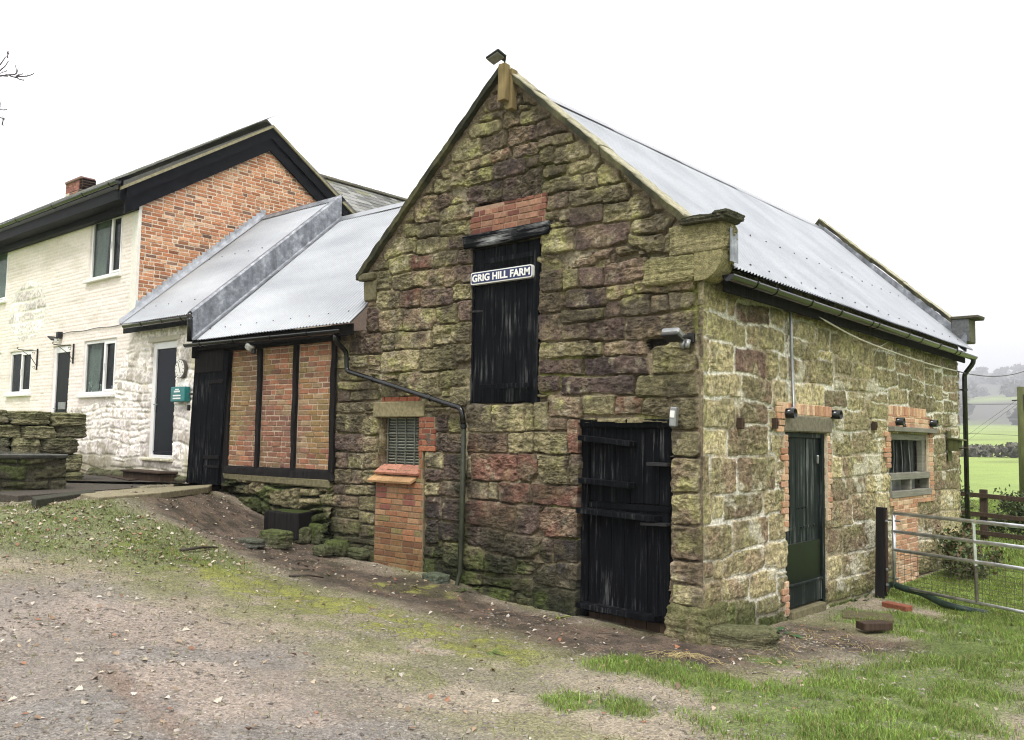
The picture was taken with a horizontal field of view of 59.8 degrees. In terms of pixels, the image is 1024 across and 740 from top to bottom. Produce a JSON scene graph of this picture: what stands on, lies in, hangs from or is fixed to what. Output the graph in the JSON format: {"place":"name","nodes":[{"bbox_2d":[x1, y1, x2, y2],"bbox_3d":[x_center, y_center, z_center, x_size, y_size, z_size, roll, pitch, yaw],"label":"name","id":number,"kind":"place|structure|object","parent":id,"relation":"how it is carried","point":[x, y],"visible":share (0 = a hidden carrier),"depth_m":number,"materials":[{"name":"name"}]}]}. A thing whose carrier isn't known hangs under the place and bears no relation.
{"place":"outdoors","nodes":[
{"label":"outdoors","id":0,"kind":"place"},
{"bbox_2d":[0,372,1023,739],"bbox_3d":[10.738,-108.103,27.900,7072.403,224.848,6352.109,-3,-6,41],"label":"ground","id":1,"kind":"structure","parent":0,"point":[990,474],"depth_m":7.29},
{"bbox_2d":[0,51,33,125],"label":"oak tree","id":2,"kind":"object","parent":1,"relation":"on","point":[7,75],"visible":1,"depth_m":12.15,"materials":[{"name":"brown plant"}]},
{"bbox_2d":[0,409,86,479],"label":"dry stone wall","id":3,"kind":"structure","parent":1,"relation":"on","point":[42,432],"depth_m":14.78,"materials":[{"name":"stone"}]},
{"bbox_2d":[31,490,94,508],"bbox_3d":[-5.839,1.733,11.602,0.305,0.230,2.050,1,-4,-1],"label":"kerb stone","id":4,"kind":"object","parent":1,"relation":"on","point":[40,501],"visible":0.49,"depth_m":11.13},
{"bbox_2d":[0,473,234,501],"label":"terrace","id":5,"kind":"structure","parent":1,"relation":"on","point":[95,483],"depth_m":13.64,"materials":[{"name":"stone"}]},
{"bbox_2d":[0,450,67,490],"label":"stone bench","id":6,"kind":"object","parent":5,"relation":"on","point":[20,470],"visible":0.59,"depth_m":12.45,"materials":[{"name":"stone"}]},
{"bbox_2d":[108,475,138,480],"bbox_3d":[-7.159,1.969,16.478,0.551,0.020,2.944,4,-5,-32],"label":"doormat","id":7,"kind":"object","parent":5,"relation":"on","point":[127,479],"visible":0.4,"depth_m":15.56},
{"bbox_2d":[120,469,177,481],"bbox_3d":[-6.348,1.855,15.537,1.406,0.195,0.350,-3,-6,41],"label":"wooden step","id":8,"kind":"object","parent":5,"relation":"on","point":[154,475],"visible":0.8,"depth_m":15.25,"materials":[{"name":"brown wood"}]},
{"bbox_2d":[80,489,158,500],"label":"paving slab","id":9,"kind":"structure","parent":1,"relation":"on","point":[106,495],"depth_m":11.51,"materials":[{"name":"stone"}]},
{"bbox_2d":[86,467,186,481],"bbox_3d":[-6.811,1.919,16.127,3.382,0.250,0.424,-3,-6,41],"label":"footing rubble","id":10,"kind":"object","parent":1,"relation":"on","point":[98,471],"visible":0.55,"depth_m":16.60,"materials":[{"name":"stone"}]},
{"bbox_2d":[139,485,211,497],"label":"paving slab","id":11,"kind":"structure","parent":1,"relation":"on","point":[172,492],"depth_m":12.82,"materials":[{"name":"stone"}]},
{"bbox_2d":[180,546,216,551],"bbox_3d":[-3.605,2.064,10.291,0.056,0.062,0.651,-1,-5,19],"label":"stick","id":12,"kind":"object","parent":1,"relation":"on","point":[193,548],"visible":1,"depth_m":10.20,"materials":[{"name":"brown wood"}]},
{"bbox_2d":[0,115,406,471],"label":"farmhouse","id":13,"kind":"object","parent":1,"relation":"on","point":[84,253],"visible":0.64,"depth_m":18.47,"materials":[{"name":"brick"}]},
{"bbox_2d":[0,252,8,303],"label":"window","id":14,"kind":"structure","parent":13,"relation":"in","point":[4,258],"depth_m":21.63,"materials":[{"name":"white plastic"}]},
{"bbox_2d":[3,351,32,396],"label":"window","id":15,"kind":"structure","parent":13,"relation":"in","point":[22,374],"depth_m":20.75,"materials":[{"name":"white plastic"}]},
{"bbox_2d":[17,347,37,369],"bbox_3d":[-10.645,-0.253,19.528,0.020,0.481,0.448,-3,-6,41],"label":"basket bracket","id":16,"kind":"object","parent":13,"relation":"attached to","point":[36,364],"visible":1,"depth_m":19.65,"materials":[{"name":"black metal"}]},
{"bbox_2d":[51,346,70,412],"bbox_3d":[-9.555,0.718,18.850,0.843,2.443,0.100,-3,-6,41],"label":"door","id":17,"kind":"structure","parent":13,"relation":"in","point":[61,363],"depth_m":18.94,"materials":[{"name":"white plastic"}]},
{"bbox_2d":[52,342,74,363],"bbox_3d":[-9.247,-0.356,18.317,0.020,0.423,0.448,-3,-6,41],"label":"basket bracket","id":18,"kind":"object","parent":13,"relation":"attached to","point":[72,358],"visible":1,"depth_m":18.44,"materials":[{"name":"black metal"}]},
{"bbox_2d":[47,323,127,341],"bbox_3d":[-8.488,-0.760,17.855,3.520,0.226,0.220,-3,-6,41],"label":"door lamp","id":19,"kind":"object","parent":13,"relation":"attached to","point":[59,335],"visible":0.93,"depth_m":18.86,"materials":[{"name":"black metal"}]},
{"bbox_2d":[75,338,116,397],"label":"window","id":20,"kind":"structure","parent":13,"relation":"in","point":[102,357],"depth_m":18.02,"materials":[{"name":"white plastic"}]},
{"bbox_2d":[83,215,122,283],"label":"window","id":21,"kind":"structure","parent":13,"relation":"in","point":[108,242],"depth_m":18.24,"materials":[{"name":"white plastic"}]},
{"bbox_2d":[214,696,222,702],"bbox_3d":[-1.726,1.934,5.221,0.046,0.030,0.041,1,-4,0],"label":"fallen leaf","id":22,"kind":"object","parent":1,"relation":"on","point":[217,700],"visible":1,"depth_m":5.22,"materials":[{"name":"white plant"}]},
{"bbox_2d":[119,195,345,475],"bbox_3d":[-4.598,-0.595,17.646,2.810,5.645,5.403,-3,-6,41],"label":"whitewashed lean to","id":23,"kind":"object","parent":1,"relation":"on","point":[214,289],"visible":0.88,"depth_m":16.18,"materials":[{"name":"whitewashed stone"},{"name":"galvanised steel"},{"name":"white upvc"}]},
{"bbox_2d":[149,340,176,458],"bbox_3d":[-6.235,0.532,15.967,0.896,2.100,0.100,-3,-6,41],"label":"door","id":24,"kind":"structure","parent":23,"relation":"in","point":[164,358],"depth_m":16.01,"materials":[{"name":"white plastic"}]},
{"bbox_2d":[170,386,189,401],"bbox_3d":[-5.728,0.420,15.365,0.477,0.259,0.114,-3,-6,41],"label":"teal wall box","id":25,"kind":"object","parent":23,"relation":"attached to","point":[179,394],"visible":1,"depth_m":15.26,"materials":[{"name":"plastic"}]},
{"bbox_2d":[175,359,186,377],"bbox_3d":[-5.753,-0.020,15.461,0.330,0.330,0.064,-3,-6,41],"label":"wall clock","id":26,"kind":"object","parent":23,"relation":"attached to","point":[181,368],"depth_m":15.41,"materials":[{"name":"paint"}]},
{"bbox_2d":[238,537,265,548],"bbox_3d":[-3.413,2.272,11.684,0.393,0.129,0.273,-3,-6,41],"label":"loose stone","id":27,"kind":"object","parent":1,"relation":"on","point":[253,543],"visible":0.98,"depth_m":11.58,"materials":[{"name":"stone"}]},
{"bbox_2d":[259,529,293,548],"bbox_3d":[-3.199,2.297,12.098,0.460,0.259,0.314,-3,-6,41],"label":"loose stone","id":28,"kind":"object","parent":1,"relation":"on","point":[277,539],"visible":0.94,"depth_m":11.96,"materials":[{"name":"stone"}]},
{"bbox_2d":[264,509,315,539],"bbox_3d":[-3.188,2.219,12.772,0.616,0.401,0.429,-1,-5,23],"label":"tarred timber block","id":29,"kind":"object","parent":1,"relation":"on","point":[294,521],"depth_m":12.59,"materials":[{"name":"wood"}]},
{"bbox_2d":[293,527,311,543],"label":"loose stone","id":30,"kind":"object","parent":1,"relation":"on","point":[305,537],"visible":0.67,"depth_m":12.53,"materials":[{"name":"stone"}]},
{"bbox_2d":[289,574,323,577],"bbox_3d":[-2.308,2.322,10.004,0.414,0.068,0.038,4,-5,-35],"label":"stick","id":31,"kind":"object","parent":1,"relation":"on","point":[299,575],"visible":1,"depth_m":9.97,"materials":[{"name":"brown wood"}]},
{"bbox_2d":[308,523,329,544],"bbox_3d":[-2.769,2.346,12.726,0.518,0.335,0.291,-3,-6,41],"label":"loose stone","id":32,"kind":"object","parent":1,"relation":"on","point":[316,531],"visible":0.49,"depth_m":12.56,"materials":[{"name":"stone"}]},
{"bbox_2d":[312,544,333,556],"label":"loose stone","id":33,"kind":"object","parent":1,"relation":"on","point":[323,550],"visible":1,"depth_m":11.90,"materials":[{"name":"stone"}]},
{"bbox_2d":[183,201,466,585],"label":"timber framed outbuilding","id":34,"kind":"structure","parent":1,"relation":"on","point":[262,433],"depth_m":13.79,"materials":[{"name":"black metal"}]},
{"bbox_2d":[186,350,231,484],"bbox_3d":[-5.037,0.769,14.718,1.166,2.238,0.110,-3,-6,41],"label":"plank door","id":35,"kind":"structure","parent":34,"relation":"in","point":[210,389],"depth_m":14.66,"materials":[{"name":"black wood"}]},
{"bbox_2d":[245,343,257,353],"bbox_3d":[-4.066,-0.331,13.938,0.163,0.168,0.200,-3,-6,41],"label":"eaves lamp","id":36,"kind":"object","parent":34,"relation":"attached to","point":[251,348],"visible":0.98,"depth_m":13.88,"materials":[{"name":"paint"}]},
{"bbox_2d":[324,539,348,555],"bbox_3d":[-2.401,2.431,12.180,0.338,0.218,0.260,-3,-6,41],"label":"loose stone","id":37,"kind":"object","parent":1,"relation":"on","point":[340,546],"visible":0.75,"depth_m":12.07,"materials":[{"name":"stone"}]},
{"bbox_2d":[346,547,370,559],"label":"loose stone","id":38,"kind":"object","parent":1,"relation":"on","point":[361,553],"visible":0.87,"depth_m":11.93,"materials":[{"name":"stone"}]},
{"bbox_2d":[421,572,449,583],"bbox_3d":[-0.930,2.525,10.779,0.366,0.135,0.258,-3,-6,41],"label":"loose stone","id":39,"kind":"object","parent":1,"relation":"on","point":[438,578],"visible":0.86,"depth_m":10.67,"materials":[{"name":"stone"}]},
{"bbox_2d":[454,585,480,591],"bbox_3d":[-0.578,2.598,10.646,0.694,0.046,0.508,-3,-6,41],"label":"ivy plant","id":40,"kind":"object","parent":1,"relation":"on","point":[463,589],"visible":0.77,"depth_m":10.45,"materials":[{"name":"green plant"}]},
{"bbox_2d":[466,649,505,656],"bbox_3d":[-0.230,2.388,7.483,0.331,0.039,0.284,2,-5,-13],"label":"weed plant","id":41,"kind":"object","parent":1,"relation":"on","point":[489,653],"visible":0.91,"depth_m":7.49,"materials":[{"name":"green plant"}]},
{"bbox_2d":[0,482,1018,739],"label":"leaf litter","id":42,"kind":"object","parent":1,"relation":"on","point":[288,596],"visible":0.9,"depth_m":9.49,"materials":[{"name":"brown plant"}]},
{"bbox_2d":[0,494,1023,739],"bbox_3d":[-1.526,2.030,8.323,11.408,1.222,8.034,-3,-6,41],"label":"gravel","id":43,"kind":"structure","parent":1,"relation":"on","point":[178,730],"depth_m":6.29,"materials":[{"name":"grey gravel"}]},
{"bbox_2d":[186,512,880,674],"bbox_3d":[-0.600,2.294,9.854,8.679,0.944,2.532,-1,-5,21],"label":"straw","id":44,"kind":"object","parent":1,"relation":"on","point":[676,655],"visible":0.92,"depth_m":8.62,"materials":[{"name":"beige plant"}]},
{"bbox_2d":[325,63,984,645],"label":"stone barn","id":45,"kind":"structure","parent":1,"relation":"on","point":[781,463],"depth_m":10.54,"materials":[{"name":"stone"}]},
{"bbox_2d":[385,417,418,465],"bbox_3d":[-1.398,0.974,11.825,0.790,0.691,0.110,-3,-6,41],"label":"louvred window","id":46,"kind":"structure","parent":45,"relation":"in","point":[402,433],"depth_m":11.88,"materials":[{"name":"paint"}]},
{"bbox_2d":[471,264,534,285],"bbox_3d":[-0.116,-1.142,10.734,0.990,0.152,0.080,-3,-6,41],"label":"farm sign","id":47,"kind":"object","parent":45,"relation":"attached to","point":[504,275],"visible":1,"depth_m":10.68,"materials":[{"name":"white metal"}]},
{"bbox_2d":[497,62,517,111],"bbox_3d":[-0.055,-3.412,10.745,0.149,0.549,0.205,-3,-6,41],"label":"apex timber bracket","id":48,"kind":"object","parent":45,"relation":"attached to","point":[507,89],"visible":1,"depth_m":10.70,"materials":[{"name":"beige wood"}]},
{"bbox_2d":[486,49,506,64],"bbox_3d":[-0.155,-3.725,10.639,0.217,0.118,0.256,-3,-6,41],"label":"apex floodlight","id":49,"kind":"object","parent":48,"relation":"attached to","point":[495,56],"visible":1,"depth_m":10.58,"materials":[{"name":"black metal"}]},
{"bbox_2d":[575,501,671,633],"bbox_3d":[1.171,2.097,9.332,1.124,1.370,0.212,-3,-6,41],"label":"stable door lower leaf","id":50,"kind":"structure","parent":45,"relation":"in","point":[630,576],"depth_m":9.32,"materials":[{"name":"black wood"}]},
{"bbox_2d":[578,428,671,505],"bbox_3d":[1.201,1.010,9.426,1.116,0.806,0.203,-3,-6,41],"label":"stable door upper leaf","id":51,"kind":"structure","parent":45,"relation":"in","point":[629,465],"depth_m":9.41,"materials":[{"name":"black wood"}]},
{"bbox_2d":[669,407,678,426],"bbox_3d":[1.621,0.470,8.916,0.087,0.203,0.077,-3,-6,41],"label":"solar wall lamp","id":52,"kind":"object","parent":45,"relation":"attached to","point":[673,417],"visible":1,"depth_m":8.89,"materials":[{"name":"grey metal"}]},
{"bbox_2d":[661,327,694,348],"bbox_3d":[1.656,-0.313,8.872,0.250,0.202,0.276,-3,-6,41],"label":"corner floodlight","id":53,"kind":"object","parent":45,"relation":"attached to","point":[676,334],"visible":1,"depth_m":8.82,"materials":[{"name":"grey metal"}]},
{"bbox_2d":[787,438,822,608],"bbox_3d":[3.467,1.799,10.644,0.099,1.972,1.103,-3,-6,41],"label":"side door","id":54,"kind":"structure","parent":45,"relation":"in","point":[804,543],"depth_m":10.69,"materials":[{"name":"green wood"}]},
{"bbox_2d":[888,426,937,498],"bbox_3d":[6.080,1.409,13.676,0.310,1.042,2.069,-3,-6,41],"label":"side window frame","id":55,"kind":"structure","parent":45,"relation":"in","point":[903,474],"depth_m":13.76,"materials":[{"name":"paint"}]},
{"bbox_2d":[820,317,1023,376],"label":"overhead cable","id":56,"kind":"object","parent":45,"relation":"attached to","point":[828,322],"visible":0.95,"depth_m":12.84,"materials":[{"name":"plastic"}]},
{"bbox_2d":[946,431,967,459],"bbox_3d":[7.511,1.275,14.964,0.313,0.500,0.280,-3,-6,41],"label":"nest box","id":57,"kind":"object","parent":45,"relation":"attached to","point":[954,444],"visible":1,"depth_m":14.94,"materials":[{"name":"green wood"}]},
{"bbox_2d":[674,624,779,649],"bbox_3d":[2.103,2.621,8.726,1.016,0.255,0.404,-1,-5,19],"label":"loose stone","id":58,"kind":"object","parent":1,"relation":"on","point":[758,637],"visible":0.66,"depth_m":8.53,"materials":[{"name":"stone"}]},
{"bbox_2d":[767,625,802,638],"bbox_3d":[2.664,2.757,9.365,0.561,0.095,0.622,1,-4,-6],"label":"dock plant","id":59,"kind":"object","parent":1,"relation":"on","point":[781,628],"visible":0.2,"depth_m":9.30,"materials":[{"name":"green plant"}]},
{"bbox_2d":[842,610,893,622],"bbox_3d":[4.182,2.901,10.463,0.550,0.040,0.450,-1,-5,21],"label":"stone flag","id":60,"kind":"object","parent":1,"relation":"on","point":[859,614],"visible":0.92,"depth_m":10.43,"materials":[{"name":"beige stone"}]},
{"bbox_2d":[856,620,892,630],"bbox_3d":[3.930,2.772,9.657,0.340,0.080,0.170,2,-4,-11],"label":"timber offcut","id":61,"kind":"object","parent":1,"relation":"on","point":[873,625],"visible":1,"depth_m":9.59,"materials":[{"name":"brown wood"}]},
{"bbox_2d":[875,507,888,598],"bbox_3d":[4.963,2.504,11.928,0.167,1.323,0.135,-3,-6,41],"label":"gate post","id":62,"kind":"object","parent":1,"relation":"on","point":[881,568],"visible":0.94,"depth_m":11.88,"materials":[{"name":"black wood"}]},
{"bbox_2d":[888,511,1023,613],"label":"field gate","id":63,"kind":"structure","parent":62,"relation":"attached to","point":[974,541],"depth_m":10.96,"materials":[{"name":"silver metal"}]},
{"bbox_2d":[882,601,912,611],"bbox_3d":[4.784,2.947,11.059,0.133,0.089,0.362,3,-5,-27],"label":"loose brick","id":64,"kind":"object","parent":1,"relation":"on","point":[897,606],"visible":0.84,"depth_m":11.00,"materials":[{"name":"red brick"}]},
{"bbox_2d":[889,581,988,613],"bbox_3d":[5.360,2.923,11.373,0.260,0.237,1.444,4,-5,-30],"label":"drain hose","id":65,"kind":"object","parent":1,"relation":"on","point":[933,599],"visible":0.85,"depth_m":11.19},
{"bbox_2d":[932,522,1009,580],"bbox_3d":[6.959,2.804,13.841,1.019,0.849,2.095,-3,-6,41],"label":"bramble bush","id":66,"kind":"object","parent":1,"relation":"on","point":[957,549],"visible":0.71,"depth_m":13.65,"materials":[{"name":"green plant"}]},
{"bbox_2d":[960,479,991,529],"bbox_3d":[10.272,3.154,20.721,1.402,1.370,1.285,0,-5,12],"label":"hedge bush","id":67,"kind":"object","parent":1,"relation":"on","point":[963,507],"visible":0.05,"depth_m":20.46,"materials":[{"name":"green plant"}]},
{"bbox_2d":[961,442,1017,457],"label":"hedgerow","id":68,"kind":"object","parent":1,"relation":"on","point":[1008,449],"visible":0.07,"depth_m":140.74,"materials":[{"name":"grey plant"}]},
{"bbox_2d":[958,363,1023,425],"bbox_3d":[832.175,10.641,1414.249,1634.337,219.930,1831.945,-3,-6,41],"label":"wood","id":69,"kind":"object","parent":1,"relation":"on","point":[1008,388],"visible":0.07,"depth_m":1384.52,"materials":[{"name":"plant"}]},
{"bbox_2d":[960,489,1023,540],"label":"rail fence","id":70,"kind":"object","parent":1,"relation":"on","point":[983,496],"visible":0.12,"depth_m":18.70,"materials":[{"name":"brown wood"}]},
{"bbox_2d":[968,387,1023,496],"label":"telegraph pole","id":71,"kind":"object","parent":1,"relation":"on","point":[1020,403],"visible":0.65,"depth_m":33.40,"materials":[{"name":"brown wood"}]},
{"bbox_2d":[973,484,1023,540],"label":"hedge bush","id":72,"kind":"object","parent":1,"relation":"on","point":[1007,506],"visible":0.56,"depth_m":19.45,"materials":[{"name":"green plant"}]},
{"bbox_2d":[0,483,1023,739],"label":"grass","id":73,"kind":"structure","parent":0,"point":[866,707],"depth_m":7.36,"materials":[{"name":"green plant"}]},
{"bbox_2d":[0,0,1023,373],"label":"sky","id":74,"kind":"structure","parent":0,"point":[896,125],"materials":[{"name":"white"}]}
]}

